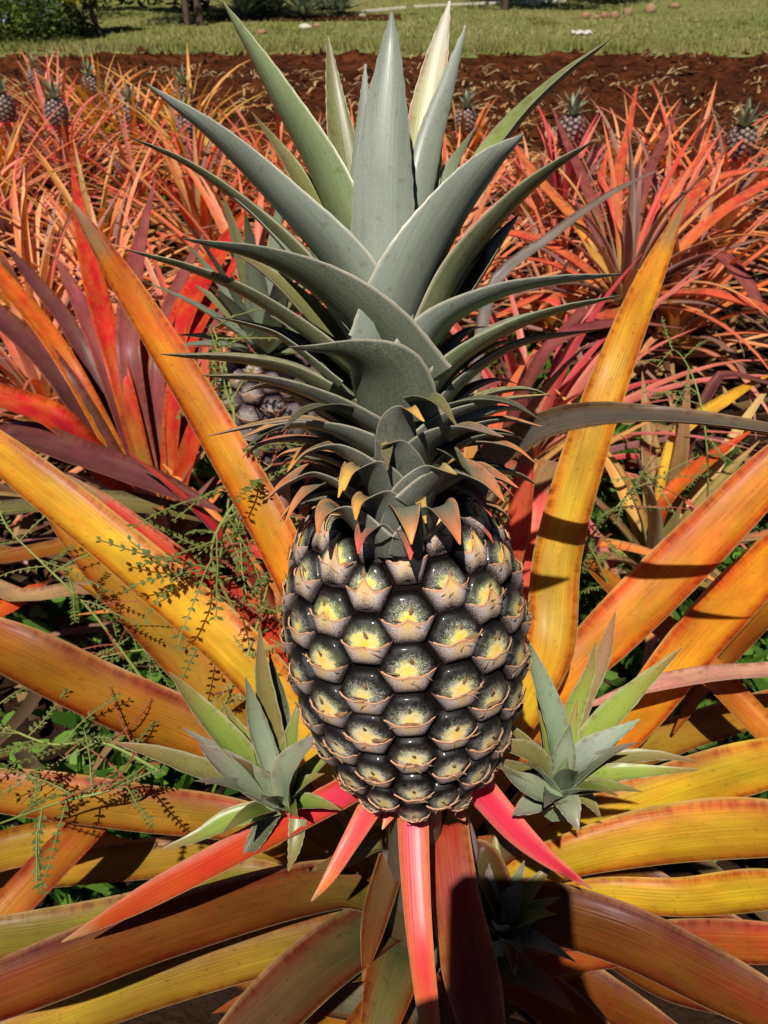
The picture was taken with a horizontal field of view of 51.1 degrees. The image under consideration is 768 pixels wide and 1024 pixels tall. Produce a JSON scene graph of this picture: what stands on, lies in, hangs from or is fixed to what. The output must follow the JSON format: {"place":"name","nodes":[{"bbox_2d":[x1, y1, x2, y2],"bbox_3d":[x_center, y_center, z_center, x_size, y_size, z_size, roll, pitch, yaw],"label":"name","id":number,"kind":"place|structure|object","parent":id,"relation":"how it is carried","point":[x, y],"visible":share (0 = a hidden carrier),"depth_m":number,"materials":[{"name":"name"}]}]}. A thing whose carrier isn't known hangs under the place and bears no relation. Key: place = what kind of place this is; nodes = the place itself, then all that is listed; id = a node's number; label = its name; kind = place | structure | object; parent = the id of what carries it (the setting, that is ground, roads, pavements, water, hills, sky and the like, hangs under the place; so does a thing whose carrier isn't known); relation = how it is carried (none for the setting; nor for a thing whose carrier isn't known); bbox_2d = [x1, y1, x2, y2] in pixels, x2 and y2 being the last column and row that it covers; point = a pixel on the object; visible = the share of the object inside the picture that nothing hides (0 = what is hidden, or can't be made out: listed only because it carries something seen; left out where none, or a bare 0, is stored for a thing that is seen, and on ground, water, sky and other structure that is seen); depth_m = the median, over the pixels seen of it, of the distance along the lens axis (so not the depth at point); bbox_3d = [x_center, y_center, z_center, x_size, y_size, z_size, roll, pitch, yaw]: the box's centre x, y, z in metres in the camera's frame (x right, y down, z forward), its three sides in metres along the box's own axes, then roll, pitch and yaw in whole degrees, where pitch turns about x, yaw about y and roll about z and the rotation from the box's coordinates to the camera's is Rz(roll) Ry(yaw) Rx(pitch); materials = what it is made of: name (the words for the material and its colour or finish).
{"place":"outdoors","nodes":[
{"label":"outdoors","id":0,"kind":"place"},
{"bbox_2d":[0,50,767,187],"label":"ground","id":1,"kind":"structure","parent":0,"point":[636,68],"depth_m":7.56,"materials":[{"name":"red soil"}]},
{"bbox_2d":[2,46,116,161],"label":"pineapple plant","id":2,"kind":"object","parent":1,"relation":"on","point":[29,76],"visible":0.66,"depth_m":4.89,"materials":[{"name":"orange plant"}]},
{"bbox_2d":[12,50,171,169],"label":"pineapple plant","id":3,"kind":"object","parent":1,"relation":"on","point":[90,80],"visible":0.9,"depth_m":4.61,"materials":[{"name":"orange plant"}]},
{"bbox_2d":[0,121,767,1023],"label":"planting bed","id":4,"kind":"object","parent":1,"relation":"on","point":[198,1009],"visible":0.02,"depth_m":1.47,"materials":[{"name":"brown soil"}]},
{"bbox_2d":[1,236,14,354],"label":"pineapple plant","id":5,"kind":"object","parent":4,"relation":"on","point":[6,352],"visible":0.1,"depth_m":2.29,"materials":[{"name":"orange plant"}]},
{"bbox_2d":[0,90,42,155],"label":"pineapple plant","id":6,"kind":"object","parent":4,"relation":"on","point":[27,144],"visible":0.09,"depth_m":4.07,"materials":[{"name":"orange plant"}]},
{"bbox_2d":[0,265,76,421],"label":"pineapple plant","id":7,"kind":"object","parent":4,"relation":"on","point":[5,376],"visible":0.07,"depth_m":2.31,"materials":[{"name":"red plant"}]},
{"bbox_2d":[0,151,99,268],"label":"pineapple plant","id":8,"kind":"object","parent":4,"relation":"on","point":[2,172],"visible":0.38,"depth_m":2.94,"materials":[{"name":"orange plant"}]},
{"bbox_2d":[0,101,115,230],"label":"pineapple plant","id":9,"kind":"object","parent":4,"relation":"on","point":[9,156],"visible":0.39,"depth_m":3.33,"materials":[{"name":"orange plant"}]},
{"bbox_2d":[0,71,120,219],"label":"pineapple plant","id":10,"kind":"object","parent":4,"relation":"on","point":[8,112],"visible":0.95,"depth_m":3.48,"materials":[{"name":"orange plant"}]},
{"bbox_2d":[0,135,137,280],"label":"pineapple plant","id":11,"kind":"object","parent":4,"relation":"on","point":[6,226],"visible":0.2,"depth_m":2.95,"materials":[{"name":"orange plant"}]},
{"bbox_2d":[0,768,145,915],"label":"pineapple plant","id":12,"kind":"object","parent":4,"relation":"on","point":[18,894],"visible":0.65,"depth_m":0.69,"materials":[{"name":"orange plant"}]},
{"bbox_2d":[0,49,160,187],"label":"pineapple plant","id":13,"kind":"object","parent":4,"relation":"on","point":[42,101],"visible":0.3,"depth_m":3.93,"materials":[{"name":"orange plant"}]},
{"bbox_2d":[2,74,159,236],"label":"pineapple plant","id":14,"kind":"object","parent":4,"relation":"on","point":[54,102],"visible":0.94,"depth_m":3.50,"materials":[{"name":"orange plant"}]},
{"bbox_2d":[0,133,199,288],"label":"pineapple plant","id":15,"kind":"object","parent":4,"relation":"on","point":[64,193],"visible":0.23,"depth_m":2.75,"materials":[{"name":"orange plant"}]},
{"bbox_2d":[0,186,227,601],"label":"pineapple plant","id":16,"kind":"object","parent":4,"relation":"on","point":[23,373],"visible":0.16,"depth_m":1.88,"materials":[{"name":"red plant"}]},
{"bbox_2d":[0,420,230,616],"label":"pineapple plant","id":17,"kind":"object","parent":4,"relation":"on","point":[65,446],"visible":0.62,"depth_m":1.11,"materials":[{"name":"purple plant"}]},
{"bbox_2d":[0,167,237,381],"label":"pineapple plant","id":18,"kind":"object","parent":4,"relation":"on","point":[27,250],"visible":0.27,"depth_m":2.26,"materials":[{"name":"orange plant"}]},
{"bbox_2d":[0,132,237,373],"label":"pineapple plant","id":19,"kind":"object","parent":4,"relation":"on","point":[120,240],"visible":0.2,"depth_m":2.37,"materials":[{"name":"orange plant"}]},
{"bbox_2d":[34,108,225,252],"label":"pineapple plant","id":20,"kind":"object","parent":4,"relation":"on","point":[142,190],"visible":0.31,"depth_m":3.38,"materials":[{"name":"orange plant"}]},
{"bbox_2d":[43,64,217,184],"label":"pineapple plant","id":21,"kind":"object","parent":4,"relation":"on","point":[130,96],"visible":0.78,"depth_m":4.07,"materials":[{"name":"orange plant"}]},
{"bbox_2d":[0,166,261,606],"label":"pineapple plant","id":22,"kind":"object","parent":4,"relation":"on","point":[108,385],"visible":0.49,"depth_m":1.26,"materials":[{"name":"red plant"}]},
{"bbox_2d":[0,201,296,539],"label":"pineapple plant","id":23,"kind":"object","parent":4,"relation":"on","point":[161,294],"visible":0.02,"depth_m":1.85,"materials":[{"name":"red plant"}]},
{"bbox_2d":[5,167,321,636],"bbox_3d":[-0.174,0.012,1.151,0.760,0.968,0.641,0,36,0],"label":"pineapple plant","id":24,"kind":"object","parent":4,"relation":"on","point":[255,405],"visible":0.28,"depth_m":0.92,"materials":[{"name":"green plant"}]},
{"bbox_2d":[81,629,174,717],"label":"weed","id":25,"kind":"object","parent":24,"relation":"on","point":[148,657],"visible":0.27,"depth_m":0.90,"materials":[{"name":"green plant"}]},
{"bbox_2d":[21,141,310,372],"bbox_3d":[-0.418,-0.639,2.267,1.040,0.667,1.172,-16,39,-21],"label":"pineapple plant","id":26,"kind":"object","parent":4,"relation":"on","point":[219,218],"visible":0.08,"depth_m":2.30,"materials":[{"name":"orange plant"}]},
{"bbox_2d":[71,46,271,189],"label":"pineapple plant","id":27,"kind":"object","parent":4,"relation":"on","point":[181,88],"visible":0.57,"depth_m":4.10,"materials":[{"name":"orange plant"}]},
{"bbox_2d":[34,119,322,302],"bbox_3d":[-0.660,-1.008,2.796,1.021,0.636,1.102,0,36,0],"label":"pineapple plant","id":28,"kind":"object","parent":4,"relation":"on","point":[198,210],"visible":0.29,"depth_m":2.81,"materials":[{"name":"orange plant"}]},
{"bbox_2d":[84,79,275,218],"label":"pineapple plant","id":29,"kind":"object","parent":4,"relation":"on","point":[182,121],"visible":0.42,"depth_m":3.73,"materials":[{"name":"orange plant"}]},
{"bbox_2d":[106,104,290,251],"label":"pineapple plant","id":30,"kind":"object","parent":4,"relation":"on","point":[188,151],"visible":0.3,"depth_m":3.38,"materials":[{"name":"orange plant"}]},
{"bbox_2d":[126,301,305,691],"bbox_3d":[-0.139,0.014,0.745,0.199,0.342,0.289,17,39,22],"label":"weed","id":31,"kind":"object","parent":4,"relation":"on","point":[215,345],"visible":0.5,"depth_m":0.73,"materials":[{"name":"green plant"}]},
{"bbox_2d":[130,81,361,268],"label":"pineapple plant","id":32,"kind":"object","parent":4,"relation":"on","point":[279,129],"visible":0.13,"depth_m":3.31,"materials":[{"name":"orange plant"}]},
{"bbox_2d":[157,113,355,269],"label":"pineapple plant","id":33,"kind":"object","parent":4,"relation":"on","point":[286,173],"visible":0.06,"depth_m":2.87,"materials":[{"name":"orange plant"}]},
{"bbox_2d":[219,208,507,330],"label":"pineapple plant","id":34,"kind":"object","parent":4,"relation":"on","point":[456,239],"visible":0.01,"depth_m":2.41,"materials":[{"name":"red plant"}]},
{"bbox_2d":[218,124,516,261],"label":"pineapple plant","id":35,"kind":"object","parent":4,"relation":"on","point":[253,226],"visible":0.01,"depth_m":2.71,"materials":[{"name":"orange plant"}]},
{"bbox_2d":[272,103,464,155],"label":"pineapple plant","id":36,"kind":"object","parent":4,"relation":"on","point":[351,120],"visible":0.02,"depth_m":3.57,"materials":[{"name":"orange plant"}]},
{"bbox_2d":[0,1,767,1023],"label":"pineapple plant","id":37,"kind":"object","parent":4,"relation":"on","point":[374,749],"visible":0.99,"depth_m":0.48,"materials":[{"name":"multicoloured plant"}]},
{"bbox_2d":[0,501,142,676],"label":"weed","id":38,"kind":"object","parent":37,"relation":"on","point":[74,601],"visible":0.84,"depth_m":0.72,"materials":[{"name":"green plant"}]},
{"bbox_2d":[0,722,165,894],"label":"weed","id":39,"kind":"object","parent":37,"relation":"on","point":[36,802],"visible":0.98,"depth_m":0.57,"materials":[{"name":"green plant"}]},
{"bbox_2d":[0,686,165,806],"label":"weed","id":40,"kind":"object","parent":37,"relation":"on","point":[122,753],"visible":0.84,"depth_m":0.61,"materials":[{"name":"green plant"}]},
{"bbox_2d":[95,409,312,675],"bbox_3d":[-0.140,0.031,0.734,0.190,0.188,0.243,0,36,0],"label":"weed","id":41,"kind":"object","parent":37,"relation":"on","point":[232,518],"visible":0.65,"depth_m":0.69,"materials":[{"name":"green plant"}]},
{"bbox_2d":[207,551,282,711],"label":"weed","id":42,"kind":"object","parent":37,"relation":"on","point":[230,685],"visible":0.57,"depth_m":0.71,"materials":[{"name":"green plant"}]},
{"bbox_2d":[0,164,767,904],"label":"ground cover","id":43,"kind":"object","parent":4,"relation":"on","point":[608,496],"visible":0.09,"depth_m":1.41,"materials":[{"name":"green plant"}]},
{"bbox_2d":[407,85,561,200],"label":"pineapple plant","id":44,"kind":"object","parent":4,"relation":"on","point":[463,123],"visible":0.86,"depth_m":3.74,"materials":[{"name":"orange plant"}]},
{"bbox_2d":[442,128,543,248],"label":"pineapple plant","id":45,"kind":"object","parent":4,"relation":"on","point":[444,153],"visible":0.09,"depth_m":3.27,"materials":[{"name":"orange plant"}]},
{"bbox_2d":[446,129,559,323],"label":"pineapple plant","id":46,"kind":"object","parent":4,"relation":"on","point":[465,228],"visible":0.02,"depth_m":2.88,"materials":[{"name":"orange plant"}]},
{"bbox_2d":[293,171,714,580],"bbox_3d":[0.148,-0.047,1.348,0.733,0.831,0.702,0,36,0],"label":"pineapple plant","id":47,"kind":"object","parent":4,"relation":"on","point":[501,273],"visible":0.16,"depth_m":1.35,"materials":[{"name":"red plant"}]},
{"bbox_2d":[443,162,595,389],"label":"pineapple plant","id":48,"kind":"object","parent":4,"relation":"on","point":[507,239],"visible":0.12,"depth_m":2.37,"materials":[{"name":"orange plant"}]},
{"bbox_2d":[442,88,651,262],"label":"pineapple plant","id":49,"kind":"object","parent":4,"relation":"on","point":[544,162],"visible":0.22,"depth_m":3.27,"materials":[{"name":"red plant"}]},
{"bbox_2d":[490,475,624,593],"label":"weed","id":50,"kind":"object","parent":4,"relation":"on","point":[599,562],"visible":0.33,"depth_m":0.90,"materials":[{"name":"green plant"}]},
{"bbox_2d":[443,85,728,293],"bbox_3d":[0.645,-1.169,3.028,1.190,0.805,1.087,-19,40,-24],"label":"pineapple plant","id":51,"kind":"object","parent":4,"relation":"on","point":[572,121],"visible":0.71,"depth_m":2.94,"materials":[{"name":"red plant"}]},
{"bbox_2d":[468,175,731,406],"bbox_3d":[0.543,-0.640,2.410,0.942,0.652,1.032,7,37,10],"label":"pineapple plant","id":52,"kind":"object","parent":4,"relation":"on","point":[549,321],"visible":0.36,"depth_m":2.38,"materials":[{"name":"red plant"}]},
{"bbox_2d":[450,245,767,575],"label":"pineapple plant","id":53,"kind":"object","parent":4,"relation":"on","point":[568,391],"visible":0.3,"depth_m":1.71,"materials":[{"name":"red plant"}]},
{"bbox_2d":[477,84,767,390],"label":"pineapple plant","id":54,"kind":"object","parent":4,"relation":"on","point":[624,251],"visible":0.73,"depth_m":2.12,"materials":[{"name":"red plant"}]},
{"bbox_2d":[490,368,767,717],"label":"pineapple plant","id":55,"kind":"object","parent":4,"relation":"on","point":[652,529],"visible":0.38,"depth_m":1.46,"materials":[{"name":"orange plant"}]},
{"bbox_2d":[514,94,759,252],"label":"pineapple plant","id":56,"kind":"object","parent":4,"relation":"on","point":[653,140],"visible":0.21,"depth_m":3.38,"materials":[{"name":"red plant"}]},
{"bbox_2d":[507,125,767,362],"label":"pineapple plant","id":57,"kind":"object","parent":4,"relation":"on","point":[656,186],"visible":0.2,"depth_m":2.73,"materials":[{"name":"red plant"}]},
{"bbox_2d":[580,422,709,572],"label":"weed","id":58,"kind":"object","parent":4,"relation":"on","point":[637,484],"visible":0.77,"depth_m":0.91,"materials":[{"name":"green plant"}]},
{"bbox_2d":[523,154,767,435],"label":"pineapple plant","id":59,"kind":"object","parent":4,"relation":"on","point":[677,318],"visible":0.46,"depth_m":2.25,"materials":[{"name":"red plant"}]},
{"bbox_2d":[581,554,767,738],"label":"pineapple plant","id":60,"kind":"object","parent":4,"relation":"on","point":[721,675],"visible":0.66,"depth_m":0.79,"materials":[{"name":"orange plant"}]},
{"bbox_2d":[588,80,767,278],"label":"pineapple plant","id":61,"kind":"object","parent":4,"relation":"on","point":[697,142],"visible":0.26,"depth_m":3.29,"materials":[{"name":"red plant"}]},
{"bbox_2d":[623,96,767,290],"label":"pineapple plant","id":62,"kind":"object","parent":4,"relation":"on","point":[748,134],"visible":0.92,"depth_m":2.91,"materials":[{"name":"red plant"}]},
{"bbox_2d":[635,317,759,532],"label":"weed","id":63,"kind":"object","parent":4,"relation":"on","point":[704,427],"visible":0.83,"depth_m":1.00,"materials":[{"name":"green plant"}]},
{"bbox_2d":[699,248,767,363],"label":"pineapple plant","id":64,"kind":"object","parent":4,"relation":"on","point":[756,336],"visible":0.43,"depth_m":2.36,"materials":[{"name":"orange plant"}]},
{"bbox_2d":[713,138,767,275],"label":"pineapple plant","id":65,"kind":"object","parent":4,"relation":"on","point":[760,232],"visible":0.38,"depth_m":2.91,"materials":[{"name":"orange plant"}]},
{"bbox_2d":[729,147,767,251],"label":"pineapple plant","id":66,"kind":"object","parent":4,"relation":"on","point":[760,215],"visible":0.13,"depth_m":3.47,"materials":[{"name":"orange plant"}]},
{"bbox_2d":[0,45,767,188],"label":"soil clods","id":67,"kind":"object","parent":1,"relation":"on","point":[248,117],"visible":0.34,"depth_m":7.38,"materials":[{"name":"brown soil"}]},
{"bbox_2d":[0,49,767,246],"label":"dry straw","id":68,"kind":"object","parent":1,"relation":"on","point":[675,72],"visible":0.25,"depth_m":6.80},
{"bbox_2d":[0,0,767,57],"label":"lawn","id":69,"kind":"structure","parent":0,"point":[708,7],"depth_m":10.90,"materials":[{"name":"green plant"}]},
{"bbox_2d":[0,0,103,45],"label":"flowering bush","id":70,"kind":"object","parent":69,"relation":"on","point":[44,20],"visible":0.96,"depth_m":9.69,"materials":[{"name":"green plant"}]},
{"bbox_2d":[55,0,101,34],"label":"tree","id":71,"kind":"object","parent":69,"relation":"on","point":[93,18],"visible":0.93,"depth_m":9.97,"materials":[{"name":"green plant"}]},
{"bbox_2d":[34,0,282,13],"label":"hedge","id":72,"kind":"object","parent":69,"relation":"on","point":[205,3],"visible":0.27,"depth_m":12.69,"materials":[{"name":"green plant"}]},
{"bbox_2d":[182,0,189,25],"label":"tree","id":73,"kind":"object","parent":69,"relation":"on","point":[186,14],"visible":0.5,"depth_m":10.89,"materials":[{"name":"brown plant"}]},
{"bbox_2d":[193,0,203,25],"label":"tree","id":74,"kind":"object","parent":69,"relation":"on","point":[198,13],"visible":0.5,"depth_m":10.88,"materials":[{"name":"brown plant"}]},
{"bbox_2d":[256,29,266,33],"bbox_3d":[-1.563,-6.105,10.236,0.145,0.072,0.128,0,36,0],"label":"rock","id":75,"kind":"object","parent":69,"relation":"on","point":[261,31],"visible":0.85,"depth_m":10.20,"materials":[{"name":"beige stone"}]},
{"bbox_2d":[254,0,294,14],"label":"agave","id":76,"kind":"object","parent":69,"relation":"on","point":[276,10],"visible":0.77,"depth_m":12.03,"materials":[{"name":"green plant"}]},
{"bbox_2d":[203,14,401,20],"bbox_3d":[-1.199,-7.199,11.698,2.900,0.025,0.700,0,36,0],"label":"soil bed","id":77,"kind":"object","parent":69,"relation":"on","point":[261,17],"visible":0.81,"depth_m":11.69,"materials":[{"name":"brown soil"}]},
{"bbox_2d":[212,0,272,17],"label":"agave","id":78,"kind":"object","parent":77,"relation":"on","point":[243,7],"visible":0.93,"depth_m":11.55,"materials":[{"name":"green plant"}]},
{"bbox_2d":[256,0,347,17],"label":"agave","id":79,"kind":"object","parent":77,"relation":"on","point":[303,8],"visible":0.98,"depth_m":11.59,"materials":[{"name":"green plant"}]},
{"bbox_2d":[299,23,312,28],"bbox_3d":[-1.038,-6.445,10.687,0.184,0.087,0.156,0,36,0],"label":"rock","id":80,"kind":"object","parent":69,"relation":"on","point":[306,26],"visible":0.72,"depth_m":10.65,"materials":[{"name":"stone"}]},
{"bbox_2d":[313,0,331,9],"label":"agave","id":81,"kind":"object","parent":69,"relation":"on","point":[321,8],"visible":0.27,"depth_m":12.77,"materials":[{"name":"green plant"}]},
{"bbox_2d":[316,0,374,14],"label":"agave","id":82,"kind":"object","parent":69,"relation":"on","point":[340,5],"visible":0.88,"depth_m":12.12,"materials":[{"name":"green plant"}]},
{"bbox_2d":[362,6,405,12],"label":"kerb","id":83,"kind":"structure","parent":69,"relation":"on","point":[384,9],"depth_m":12.64,"materials":[{"name":"concrete"}]},
{"bbox_2d":[413,1,500,7],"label":"kerb","id":84,"kind":"structure","parent":69,"relation":"on","point":[475,3],"depth_m":13.32,"materials":[{"name":"concrete"}]},
{"bbox_2d":[500,0,508,9],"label":"tree","id":85,"kind":"object","parent":69,"relation":"on","point":[504,4],"depth_m":12.46,"materials":[{"name":"brown plant"}]},
{"bbox_2d":[513,0,565,3],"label":"kerb","id":86,"kind":"structure","parent":69,"relation":"on","point":[540,1],"depth_m":13.69,"materials":[{"name":"concrete"}]},
{"bbox_2d":[570,29,591,33],"bbox_3d":[2.489,-6.053,10.128,0.260,0.049,0.100,0,36,0],"label":"plastic scrap","id":87,"kind":"object","parent":69,"relation":"on","point":[582,31],"visible":1,"depth_m":10.11,"materials":[{"name":"white plastic"}]},
{"bbox_2d":[581,12,590,18],"bbox_3d":[2.921,-7.173,11.631,0.124,0.115,0.098,12,38,16],"label":"rock","id":88,"kind":"object","parent":69,"relation":"on","point":[586,15],"visible":0.77,"depth_m":11.60,"materials":[{"name":"beige stone"}]},
{"bbox_2d":[600,11,607,17],"bbox_3d":[3.219,-7.241,11.734,0.109,0.112,0.090,0,36,0],"label":"rock","id":89,"kind":"object","parent":69,"relation":"on","point":[604,14],"visible":0.79,"depth_m":11.70,"materials":[{"name":"beige stone"}]},
{"bbox_2d":[609,11,619,17],"bbox_3d":[3.368,-7.243,11.738,0.161,0.124,0.118,0,36,0],"label":"rock","id":90,"kind":"object","parent":69,"relation":"on","point":[614,13],"visible":0.72,"depth_m":11.69,"materials":[{"name":"beige stone"}]},
{"bbox_2d":[598,0,642,2],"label":"shrub","id":91,"kind":"object","parent":69,"relation":"on","point":[614,0],"visible":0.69,"depth_m":13.65,"materials":[{"name":"green plant"}]},
{"bbox_2d":[623,8,632,14],"bbox_3d":[3.672,-7.501,12.084,0.135,0.142,0.118,0,36,0],"label":"rock","id":92,"kind":"object","parent":69,"relation":"on","point":[627,11],"visible":0.69,"depth_m":12.04,"materials":[{"name":"beige stone"}]},
{"bbox_2d":[644,3,655,12],"bbox_3d":[4.091,-7.734,12.382,0.176,0.184,0.151,-18,40,-24],"label":"rock","id":93,"kind":"object","parent":69,"relation":"on","point":[650,8],"visible":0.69,"depth_m":12.33,"materials":[{"name":"beige stone"}]},
{"bbox_2d":[669,2,679,7],"bbox_3d":[4.636,-8.077,12.836,0.175,0.114,0.137,0,36,0],"label":"rock","id":94,"kind":"object","parent":69,"relation":"on","point":[674,5],"visible":0.8,"depth_m":12.79,"materials":[{"name":"beige stone"}]}
]}

